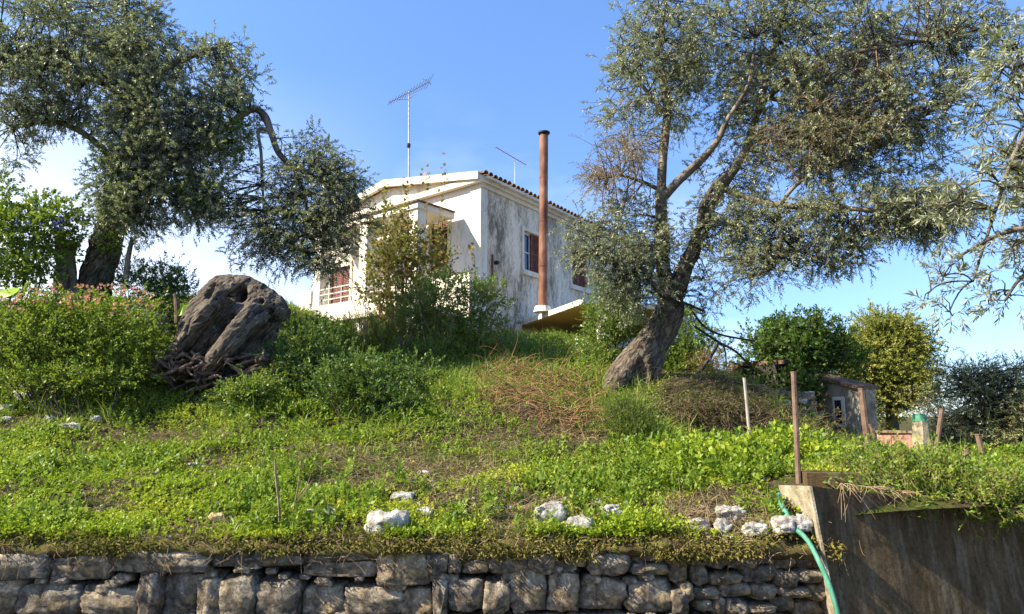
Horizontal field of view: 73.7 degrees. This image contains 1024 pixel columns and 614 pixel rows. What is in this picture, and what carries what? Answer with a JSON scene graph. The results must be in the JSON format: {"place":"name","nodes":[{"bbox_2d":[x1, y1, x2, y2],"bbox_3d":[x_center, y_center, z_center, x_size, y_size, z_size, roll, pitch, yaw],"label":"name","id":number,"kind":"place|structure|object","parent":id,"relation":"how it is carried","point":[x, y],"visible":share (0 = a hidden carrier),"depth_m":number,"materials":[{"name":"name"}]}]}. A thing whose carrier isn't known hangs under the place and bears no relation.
{"place":"outdoors","nodes":[
{"label":"outdoors","id":0,"kind":"place"},
{"bbox_2d":[0,298,1023,559],"bbox_3d":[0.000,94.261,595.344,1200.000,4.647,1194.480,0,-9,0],"label":"hillside","id":1,"kind":"structure","parent":0,"point":[938,503],"depth_m":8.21,"materials":[{"name":"green plant"}]},
{"bbox_2d":[0,416,14,422],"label":"limestone rock","id":2,"kind":"object","parent":1,"relation":"on","point":[9,418],"visible":0.48,"depth_m":8.92,"materials":[{"name":"white stone"}]},
{"bbox_2d":[0,404,17,413],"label":"limestone rock","id":3,"kind":"object","parent":1,"relation":"on","point":[9,409],"visible":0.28,"depth_m":9.37,"materials":[{"name":"white stone"}]},
{"bbox_2d":[0,288,19,393],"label":"leaf","id":4,"kind":"object","parent":1,"relation":"on","point":[4,293],"visible":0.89,"depth_m":9.61,"materials":[{"name":"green plant"}]},
{"bbox_2d":[13,391,35,399],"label":"limestone rock","id":5,"kind":"object","parent":1,"relation":"on","point":[14,392],"visible":0.22,"depth_m":9.76,"materials":[{"name":"white stone"}]},
{"bbox_2d":[0,164,103,342],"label":"morning glory mound","id":6,"kind":"object","parent":1,"relation":"on","point":[15,244],"visible":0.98,"depth_m":11.56,"materials":[{"name":"green plant"}]},
{"bbox_2d":[53,240,79,310],"bbox_3d":[-7.958,-0.474,12.226,0.535,1.507,0.438,0,-9,0],"label":"sawn trunk","id":7,"kind":"object","parent":1,"relation":"on","point":[70,283],"visible":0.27,"depth_m":12.12,"materials":[{"name":"brown plant"}]},
{"bbox_2d":[58,422,81,430],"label":"limestone rock","id":8,"kind":"object","parent":1,"relation":"on","point":[74,424],"visible":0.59,"depth_m":8.49,"materials":[{"name":"white stone"}]},
{"bbox_2d":[0,341,166,424],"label":"leafy undergrowth","id":9,"kind":"object","parent":1,"relation":"on","point":[50,373],"visible":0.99,"depth_m":9.14,"materials":[{"name":"green plant"}]},
{"bbox_2d":[0,276,178,409],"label":"lantana bush","id":10,"kind":"object","parent":1,"relation":"on","point":[40,317],"visible":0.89,"depth_m":9.72,"materials":[{"name":"green plant"}]},
{"bbox_2d":[89,415,102,421],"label":"limestone rock","id":11,"kind":"object","parent":1,"relation":"on","point":[95,417],"visible":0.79,"depth_m":8.86,"materials":[{"name":"white stone"}]},
{"bbox_2d":[123,300,169,335],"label":"shrub","id":12,"kind":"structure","parent":1,"relation":"on","point":[166,320],"depth_m":11.67,"materials":[{"name":"green plant"}]},
{"bbox_2d":[94,237,199,318],"bbox_3d":[-6.604,-0.502,12.754,2.352,1.741,1.735,0,-9,0],"label":"dark shrub","id":13,"kind":"object","parent":1,"relation":"on","point":[157,287],"visible":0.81,"depth_m":12.43,"materials":[{"name":"green plant"}]},
{"bbox_2d":[123,237,132,280],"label":"pale branch","id":14,"kind":"object","parent":13,"relation":"attached to","point":[127,262],"visible":0.81,"depth_m":12.25,"materials":[{"name":"grey plant"}]},
{"bbox_2d":[173,294,179,322],"bbox_3d":[-5.566,0.025,11.339,0.145,0.494,0.088,0,-9,0],"label":"broken stake","id":15,"kind":"object","parent":1,"relation":"on","point":[176,309],"visible":0.87,"depth_m":11.31,"materials":[{"name":"brown wood"}]},
{"bbox_2d":[177,304,187,315],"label":"leaf","id":16,"kind":"object","parent":1,"relation":"on","point":[181,310],"visible":0.36,"depth_m":11.06,"materials":[{"name":"green plant"}]},
{"bbox_2d":[187,462,202,468],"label":"limestone rock","id":17,"kind":"object","parent":1,"relation":"on","point":[188,466],"visible":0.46,"depth_m":7.55,"materials":[{"name":"white stone"}]},
{"bbox_2d":[0,0,394,314],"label":"olive tree","id":18,"kind":"object","parent":1,"relation":"on","point":[138,171],"visible":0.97,"depth_m":12.23,"materials":[{"name":"green plant"}]},
{"bbox_2d":[142,274,290,398],"bbox_3d":[-4.481,0.443,10.552,2.181,1.981,1.331,0,-9,0],"label":"gnarled stump","id":19,"kind":"object","parent":1,"relation":"on","point":[226,322],"visible":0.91,"depth_m":10.29,"materials":[{"name":"grey wood"}]},
{"bbox_2d":[208,512,225,522],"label":"limestone rock","id":20,"kind":"object","parent":1,"relation":"on","point":[213,516],"visible":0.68,"depth_m":5.65,"materials":[{"name":"beige stone"}]},
{"bbox_2d":[201,367,294,420],"bbox_3d":[-3.603,1.192,9.266,1.040,0.798,1.214,-3,-10,21],"label":"round shrub","id":21,"kind":"object","parent":1,"relation":"on","point":[244,389],"visible":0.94,"depth_m":9.12,"materials":[{"name":"green plant"}]},
{"bbox_2d":[274,459,280,522],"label":"withered stalk","id":22,"kind":"object","parent":1,"relation":"on","point":[278,502],"visible":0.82,"depth_m":5.54,"materials":[{"name":"brown plant"}]},
{"bbox_2d":[293,464,311,508],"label":"withered stalk","id":23,"kind":"object","parent":1,"relation":"on","point":[298,486],"visible":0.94,"depth_m":5.75,"materials":[{"name":"brown plant"}]},
{"bbox_2d":[236,301,399,400],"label":"leafy undergrowth","id":24,"kind":"object","parent":1,"relation":"on","point":[296,370],"visible":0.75,"depth_m":11.12,"materials":[{"name":"green plant"}]},
{"bbox_2d":[300,506,338,522],"bbox_3d":[-1.618,1.746,5.753,0.371,0.136,0.294,0,-9,0],"label":"limestone rock","id":25,"kind":"object","parent":1,"relation":"on","point":[311,509],"visible":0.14,"depth_m":5.67,"materials":[{"name":"white stone"}]},
{"bbox_2d":[303,344,450,425],"bbox_3d":[-1.930,1.159,9.816,2.058,1.317,1.952,0,-9,0],"label":"broadleaf shrub","id":26,"kind":"object","parent":1,"relation":"on","point":[349,375],"visible":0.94,"depth_m":9.45,"materials":[{"name":"green plant"}]},
{"bbox_2d":[378,185,389,344],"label":"climber shoot","id":27,"kind":"object","parent":1,"relation":"on","point":[384,190],"visible":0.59,"depth_m":16.18,"materials":[{"name":"green plant"}]},
{"bbox_2d":[364,508,410,534],"bbox_3d":[-0.994,1.733,5.473,0.367,0.215,0.250,0,-9,0],"label":"limestone rock","id":28,"kind":"object","parent":1,"relation":"on","point":[375,519],"visible":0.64,"depth_m":5.40,"materials":[{"name":"white stone"}]},
{"bbox_2d":[9,439,768,538],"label":"pebbles","id":29,"kind":"object","parent":1,"relation":"on","point":[551,537],"visible":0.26,"depth_m":6.16,"materials":[{"name":"white stone"}]},
{"bbox_2d":[299,304,487,366],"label":"tall weeds","id":30,"kind":"object","parent":1,"relation":"on","point":[373,339],"visible":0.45,"depth_m":13.96,"materials":[{"name":"green plant"}]},
{"bbox_2d":[390,491,414,503],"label":"limestone rock","id":31,"kind":"object","parent":1,"relation":"on","point":[396,495],"visible":0.64,"depth_m":6.13,"materials":[{"name":"white stone"}]},
{"bbox_2d":[345,199,467,339],"bbox_3d":[-2.407,-0.773,15.820,2.859,3.615,2.042,0,-9,0],"label":"climber thicket","id":32,"kind":"object","parent":1,"relation":"on","point":[389,257],"visible":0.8,"depth_m":15.66,"materials":[{"name":"green plant"}]},
{"bbox_2d":[402,176,413,288],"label":"climber shoot","id":33,"kind":"object","parent":1,"relation":"on","point":[406,191],"visible":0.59,"depth_m":16.25,"materials":[{"name":"green plant"}]},
{"bbox_2d":[415,507,433,516],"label":"limestone rock","id":34,"kind":"object","parent":1,"relation":"on","point":[426,512],"visible":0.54,"depth_m":5.77,"materials":[{"name":"white stone"}]},
{"bbox_2d":[420,164,429,286],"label":"climber shoot","id":35,"kind":"object","parent":1,"relation":"on","point":[427,184],"visible":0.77,"depth_m":16.22,"materials":[{"name":"green plant"}]},
{"bbox_2d":[342,276,520,359],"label":"dry canes","id":36,"kind":"object","parent":1,"relation":"on","point":[389,317],"visible":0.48,"depth_m":14.20,"materials":[{"name":"plant"}]},
{"bbox_2d":[435,152,448,336],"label":"climber shoot","id":37,"kind":"object","parent":1,"relation":"on","point":[443,174],"visible":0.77,"depth_m":16.20,"materials":[{"name":"green plant"}]},
{"bbox_2d":[362,262,532,356],"bbox_3d":[-1.361,0.273,14.731,3.618,2.530,2.292,0,-9,0],"label":"hedge thicket","id":38,"kind":"object","parent":1,"relation":"on","point":[461,319],"visible":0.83,"depth_m":14.40,"materials":[{"name":"green plant"}]},
{"bbox_2d":[64,412,830,529],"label":"grey litter","id":39,"kind":"object","parent":1,"relation":"on","point":[686,514],"visible":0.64,"depth_m":6.42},
{"bbox_2d":[468,239,481,303],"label":"climber shoot","id":40,"kind":"object","parent":1,"relation":"on","point":[470,247],"visible":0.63,"depth_m":15.97,"materials":[{"name":"green plant"}]},
{"bbox_2d":[0,291,969,468],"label":"weed ground cover","id":41,"kind":"object","parent":1,"relation":"on","point":[297,308],"visible":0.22,"depth_m":9.13,"materials":[{"name":"green plant"}]},
{"bbox_2d":[0,286,976,455],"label":"tall grass","id":42,"kind":"structure","parent":1,"relation":"on","point":[451,369],"depth_m":10.39,"materials":[{"name":"green plant"}]},
{"bbox_2d":[297,170,698,348],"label":"white house","id":43,"kind":"structure","parent":1,"relation":"on","point":[495,218],"depth_m":21.86,"materials":[{"name":"paint"}]},
{"bbox_2d":[328,261,352,303],"bbox_3d":[-6.193,-0.377,24.802,1.423,2.390,0.240,-7,-12,39],"label":"window","id":44,"kind":"structure","parent":43,"relation":"in","point":[341,280],"depth_m":24.86,"materials":[{"name":"paint"}]},
{"bbox_2d":[388,74,433,176],"bbox_3d":[-3.559,-6.419,24.036,1.583,4.037,0.685,8,-12,-40],"label":"tv antenna","id":45,"kind":"object","parent":43,"relation":"on","point":[408,143],"visible":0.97,"depth_m":24.12,"materials":[{"name":"metal"}]},
{"bbox_2d":[425,220,450,275],"bbox_3d":[-2.286,-1.996,21.759,1.110,1.977,0.300,-7,-12,39],"label":"window","id":46,"kind":"structure","parent":43,"relation":"in","point":[445,236],"depth_m":21.80,"materials":[{"name":"paint"}]},
{"bbox_2d":[493,146,531,184],"bbox_3d":[0.003,-5.570,28.165,1.512,1.935,0.747,7,-11,-38],"label":"tv antenna","id":47,"kind":"object","parent":43,"relation":"on","point":[514,159],"visible":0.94,"depth_m":28.26,"materials":[{"name":"metal"}]},
{"bbox_2d":[521,225,538,278],"bbox_3d":[0.666,-1.782,22.947,0.300,1.627,1.450,-6,-11,35],"label":"window","id":48,"kind":"structure","parent":43,"relation":"in","point":[529,242],"depth_m":22.95,"materials":[{"name":"paint"}]},
{"bbox_2d":[534,130,550,312],"bbox_3d":[0.900,-2.613,20.472,0.545,5.596,0.533,0,-9,0],"label":"flue pipe","id":49,"kind":"object","parent":43,"relation":"on","point":[542,307],"visible":0.98,"depth_m":20.34,"materials":[{"name":"metal"}]},
{"bbox_2d":[569,246,590,293],"bbox_3d":[2.463,-1.378,25.482,0.300,1.627,1.450,-6,-11,35],"label":"window","id":50,"kind":"structure","parent":43,"relation":"in","point":[579,281],"depth_m":25.45,"materials":[{"name":"paint"}]},
{"bbox_2d":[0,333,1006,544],"bbox_3d":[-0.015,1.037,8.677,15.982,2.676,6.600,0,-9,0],"label":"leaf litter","id":51,"kind":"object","parent":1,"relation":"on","point":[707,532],"visible":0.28,"depth_m":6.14,"materials":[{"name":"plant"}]},
{"bbox_2d":[1,300,1014,540],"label":"grass tufts","id":52,"kind":"object","parent":1,"relation":"on","point":[351,442],"visible":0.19,"depth_m":7.29,"materials":[{"name":"green plant"}]},
{"bbox_2d":[0,316,1023,532],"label":"nettle clumps","id":53,"kind":"object","parent":1,"relation":"on","point":[658,470],"visible":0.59,"depth_m":6.70,"materials":[{"name":"green plant"}]},
{"bbox_2d":[0,332,1023,546],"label":"clover ground cover","id":54,"kind":"object","parent":1,"relation":"on","point":[92,520],"visible":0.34,"depth_m":6.33,"materials":[{"name":"green plant"}]},
{"bbox_2d":[461,329,592,363],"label":"bush","id":55,"kind":"object","parent":1,"relation":"on","point":[514,344],"visible":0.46,"depth_m":13.59,"materials":[{"name":"green plant"}]},
{"bbox_2d":[534,502,565,528],"bbox_3d":[0.307,1.726,5.564,0.270,0.270,0.174,0,-9,0],"label":"limestone rock","id":56,"kind":"object","parent":1,"relation":"on","point":[560,510],"visible":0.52,"depth_m":5.51,"materials":[{"name":"white stone"}]},
{"bbox_2d":[462,336,648,443],"bbox_3d":[0.212,1.141,10.551,4.369,1.805,3.304,-5,-11,31],"label":"dry vine tangle","id":57,"kind":"object","parent":1,"relation":"on","point":[565,392],"visible":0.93,"depth_m":10.00,"materials":[{"name":"brown plant"}]},
{"bbox_2d":[564,515,592,532],"bbox_3d":[0.545,1.757,5.501,0.246,0.160,0.163,0,-9,0],"label":"limestone rock","id":58,"kind":"object","parent":1,"relation":"on","point":[578,520],"visible":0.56,"depth_m":5.45,"materials":[{"name":"white stone"}]},
{"bbox_2d":[560,278,653,369],"bbox_3d":[1.762,0.429,12.692,1.838,2.078,1.782,0,-9,0],"label":"bush","id":59,"kind":"object","parent":1,"relation":"on","point":[606,342],"visible":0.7,"depth_m":12.50,"materials":[{"name":"green plant"}]},
{"bbox_2d":[600,504,622,519],"bbox_3d":[0.829,1.736,5.715,0.211,0.172,0.152,0,-9,0],"label":"limestone rock","id":60,"kind":"object","parent":1,"relation":"on","point":[610,507],"visible":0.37,"depth_m":5.69,"materials":[{"name":"white stone"}]},
{"bbox_2d":[586,384,666,444],"bbox_3d":[1.452,1.498,8.650,1.036,1.055,1.157,0,-9,0],"label":"feathery shrub","id":61,"kind":"object","parent":1,"relation":"on","point":[631,419],"visible":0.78,"depth_m":8.57,"materials":[{"name":"green plant"}]},
{"bbox_2d":[687,517,708,529],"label":"limestone rock","id":62,"kind":"object","parent":1,"relation":"on","point":[704,522],"visible":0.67,"depth_m":5.52,"materials":[{"name":"white stone"}]},
{"bbox_2d":[662,301,740,375],"bbox_3d":[3.247,0.872,12.700,2.165,2.170,1.855,0,-9,0],"label":"bush","id":63,"kind":"object","parent":1,"relation":"on","point":[676,349],"visible":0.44,"depth_m":12.50,"materials":[{"name":"green plant"}]},
{"bbox_2d":[700,490,710,529],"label":"withered stalk","id":64,"kind":"object","parent":1,"relation":"on","point":[707,512],"visible":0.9,"depth_m":5.51,"materials":[{"name":"brown plant"}]},
{"bbox_2d":[673,340,748,380],"bbox_3d":[3.551,1.304,12.004,1.436,1.502,1.496,0,-9,0],"label":"dry frond heap","id":65,"kind":"object","parent":1,"relation":"on","point":[700,355],"visible":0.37,"depth_m":12.01,"materials":[{"name":"plant"}]},
{"bbox_2d":[696,341,726,373],"bbox_3d":[3.316,1.026,11.773,1.023,0.934,0.139,4,-10,-25],"label":"dead bough","id":66,"kind":"object","parent":1,"relation":"on","point":[711,354],"visible":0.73,"depth_m":11.85,"materials":[{"name":"wood"}]},
{"bbox_2d":[713,518,732,532],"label":"limestone rock","id":67,"kind":"object","parent":1,"relation":"on","point":[720,523],"visible":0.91,"depth_m":5.44,"materials":[{"name":"white stone"}]},
{"bbox_2d":[624,362,821,429],"bbox_3d":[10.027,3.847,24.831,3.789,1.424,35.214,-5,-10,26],"label":"brushwood","id":68,"kind":"object","parent":1,"relation":"on","point":[719,391],"visible":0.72,"depth_m":10.14,"materials":[{"name":"brown plant"}]},
{"bbox_2d":[715,504,746,521],"bbox_3d":[1.823,1.727,5.685,0.266,0.159,0.161,0,-9,0],"label":"limestone rock","id":69,"kind":"object","parent":1,"relation":"on","point":[728,513],"visible":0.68,"depth_m":5.63,"materials":[{"name":"white stone"}]},
{"bbox_2d":[729,361,734,372],"bbox_3d":[4.027,1.332,12.445,0.105,0.682,0.102,0,-9,0],"label":"fence post","id":70,"kind":"object","parent":1,"relation":"on","point":[733,363],"visible":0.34,"depth_m":12.45,"materials":[{"name":"beige wood"}]},
{"bbox_2d":[632,372,852,440],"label":"bramble bank","id":71,"kind":"structure","parent":1,"relation":"on","point":[689,405],"depth_m":9.78,"materials":[{"name":"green plant"}]},
{"bbox_2d":[743,378,750,433],"bbox_3d":[3.063,1.417,8.888,0.068,0.989,0.042,0,-9,0],"label":"fence post","id":72,"kind":"object","parent":1,"relation":"on","point":[746,402],"visible":0.63,"depth_m":8.90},
{"bbox_2d":[741,521,768,536],"bbox_3d":[1.916,1.754,5.384,0.214,0.130,0.143,0,-9,0],"label":"limestone rock","id":73,"kind":"object","parent":1,"relation":"on","point":[760,527],"visible":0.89,"depth_m":5.34,"materials":[{"name":"white stone"}]},
{"bbox_2d":[638,418,872,479],"bbox_3d":[2.616,1.727,7.435,2.504,1.029,2.533,0,-9,0],"label":"ivy patch","id":74,"kind":"object","parent":1,"relation":"on","point":[810,446],"visible":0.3,"depth_m":7.17,"materials":[{"name":"green plant"}]},
{"bbox_2d":[735,360,804,387],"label":"dark shed","id":75,"kind":"structure","parent":1,"relation":"on","point":[776,365],"depth_m":12.77,"materials":[{"name":"wood"}]},
{"bbox_2d":[770,515,797,534],"bbox_3d":[2.142,1.699,5.328,0.233,0.156,0.168,0,-9,0],"label":"limestone rock","id":76,"kind":"object","parent":1,"relation":"on","point":[786,523],"visible":0.86,"depth_m":5.27,"materials":[{"name":"white stone"}]},
{"bbox_2d":[547,0,1023,391],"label":"olive tree","id":77,"kind":"object","parent":1,"relation":"on","point":[818,125],"visible":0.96,"depth_m":11.06,"materials":[{"name":"green plant"}]},
{"bbox_2d":[646,291,705,311],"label":"bare branch","id":78,"kind":"object","parent":77,"relation":"attached to","point":[680,301],"visible":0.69,"depth_m":11.10,"materials":[{"name":"brown plant"}]},
{"bbox_2d":[693,325,752,368],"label":"bare branch","id":79,"kind":"object","parent":77,"relation":"attached to","point":[725,345],"visible":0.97,"depth_m":12.18,"materials":[{"name":"brown plant"}]},
{"bbox_2d":[692,311,755,341],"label":"bare branch","id":80,"kind":"object","parent":77,"relation":"attached to","point":[705,327],"visible":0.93,"depth_m":12.07,"materials":[{"name":"brown plant"}]},
{"bbox_2d":[756,384,822,419],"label":"rubble wall","id":81,"kind":"structure","parent":1,"relation":"on","point":[807,395],"depth_m":11.42,"materials":[{"name":"white stone"}]},
{"bbox_2d":[790,371,800,483],"bbox_3d":[2.542,1.193,6.088,0.066,1.232,0.051,0,-9,0],"label":"fence post","id":82,"kind":"object","parent":1,"relation":"on","point":[796,426],"visible":0.69,"depth_m":6.09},
{"bbox_2d":[728,303,875,410],"bbox_3d":[5.715,1.086,13.367,3.186,2.452,2.278,6,-11,-33],"label":"citrus tree","id":83,"kind":"object","parent":1,"relation":"on","point":[809,343],"visible":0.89,"depth_m":12.98,"materials":[{"name":"green plant"}]},
{"bbox_2d":[795,513,813,531],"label":"limestone rock","id":84,"kind":"object","parent":1,"relation":"on","point":[804,523],"visible":0.81,"depth_m":5.26,"materials":[{"name":"white stone"}]},
{"bbox_2d":[807,371,879,440],"bbox_3d":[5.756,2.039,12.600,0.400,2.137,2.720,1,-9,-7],"label":"ruined shed","id":85,"kind":"structure","parent":1,"relation":"on","point":[842,393],"depth_m":11.74,"materials":[{"name":"concrete"}]},
{"bbox_2d":[857,388,871,444],"bbox_3d":[5.356,1.828,10.341,0.142,1.192,0.107,0,-9,0],"label":"fence post","id":86,"kind":"object","parent":1,"relation":"on","point":[863,410],"visible":0.64,"depth_m":10.35,"materials":[{"name":"brown wood"}]},
{"bbox_2d":[868,424,876,440],"bbox_3d":[3.952,1.748,7.316,0.185,0.968,0.038,0,-9,0],"label":"fence post","id":87,"kind":"object","parent":1,"relation":"on","point":[871,428],"visible":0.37,"depth_m":7.37,"materials":[{"name":"brown wood"}]},
{"bbox_2d":[829,298,955,429],"bbox_3d":[9.088,1.502,16.849,3.762,3.587,3.012,0,-9,0],"label":"autumn tree","id":88,"kind":"object","parent":1,"relation":"on","point":[900,353],"visible":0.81,"depth_m":16.32,"materials":[{"name":"green plant"}]},
{"bbox_2d":[875,430,911,449],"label":"pink wall","id":89,"kind":"structure","parent":1,"relation":"on","point":[907,436],"depth_m":10.81,"materials":[{"name":"paint"}]},
{"bbox_2d":[778,485,1023,613],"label":"concrete retaining wall","id":90,"kind":"structure","parent":1,"relation":"on","point":[928,566],"depth_m":5.40,"materials":[{"name":"grey concrete"}]},
{"bbox_2d":[801,470,971,512],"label":"concrete block","id":91,"kind":"structure","parent":90,"relation":"on","point":[811,478],"depth_m":5.87,"materials":[{"name":"grey concrete"}]},
{"bbox_2d":[815,428,1023,542],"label":"creeper","id":92,"kind":"object","parent":90,"relation":"attached to","point":[971,484],"visible":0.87,"depth_m":5.63,"materials":[{"name":"green plant"}]},
{"bbox_2d":[837,483,1015,530],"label":"trailing stems","id":93,"kind":"object","parent":90,"relation":"on","point":[890,490],"visible":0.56,"depth_m":5.42,"materials":[{"name":"plant"}]},
{"bbox_2d":[912,413,931,449],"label":"pale pillar","id":94,"kind":"structure","parent":1,"relation":"on","point":[920,423],"depth_m":10.36,"materials":[{"name":"concrete"}]},
{"bbox_2d":[934,409,944,453],"bbox_3d":[6.151,1.923,9.820,0.227,0.916,0.071,0,-9,0],"label":"fence post","id":95,"kind":"object","parent":1,"relation":"on","point":[940,422],"visible":0.59,"depth_m":9.83,"materials":[{"name":"brown wood"}]},
{"bbox_2d":[896,382,988,442],"bbox_3d":[8.887,2.521,13.718,1.922,2.149,3.471,0,-9,0],"label":"bluish tree","id":96,"kind":"object","parent":1,"relation":"on","point":[933,411],"visible":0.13,"depth_m":14.65,"materials":[{"name":"green plant"}]},
{"bbox_2d":[904,346,1023,453],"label":"bluish tree","id":97,"kind":"object","parent":1,"relation":"on","point":[1000,412],"visible":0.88,"depth_m":11.14,"materials":[{"name":"green plant"}]},
{"bbox_2d":[974,434,984,455],"bbox_3d":[5.654,1.897,8.204,0.106,0.730,0.068,0,-9,0],"label":"fence post","id":98,"kind":"object","parent":1,"relation":"on","point":[978,437],"visible":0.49,"depth_m":8.22,"materials":[{"name":"brown wood"}]},
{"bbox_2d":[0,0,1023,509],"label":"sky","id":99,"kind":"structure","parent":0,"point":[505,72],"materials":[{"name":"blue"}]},
{"label":"road","id":100,"kind":"structure","parent":0,"visible":0},
{"bbox_2d":[0,550,826,613],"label":"dry stone wall","id":101,"kind":"structure","parent":100,"relation":"on","point":[611,584],"depth_m":5.21,"materials":[{"name":"stone"}]},
{"bbox_2d":[0,530,847,563],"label":"mossy lip","id":102,"kind":"object","parent":101,"relation":"on","point":[633,549],"visible":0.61,"depth_m":5.23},
{"bbox_2d":[0,520,846,567],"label":"moss","id":103,"kind":"object","parent":102,"relation":"on","point":[281,551],"visible":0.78,"depth_m":5.20,"materials":[{"name":"green plant"}]},
{"bbox_2d":[1,537,864,585],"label":"hanging roots","id":104,"kind":"object","parent":102,"relation":"hanging from","point":[383,543],"visible":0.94,"depth_m":5.18,"materials":[{"name":"plant"}]},
{"bbox_2d":[777,490,839,613],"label":"garden hose","id":105,"kind":"object","parent":100,"relation":"on","point":[802,534],"visible":0.81,"depth_m":5.08,"materials":[{"name":"green rubber"}]},
{"bbox_2d":[902,14,1023,337],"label":"olive tree","id":106,"kind":"object","parent":100,"relation":"on","point":[1014,164],"visible":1,"depth_m":4.63,"materials":[{"name":"green plant"}]}
]}

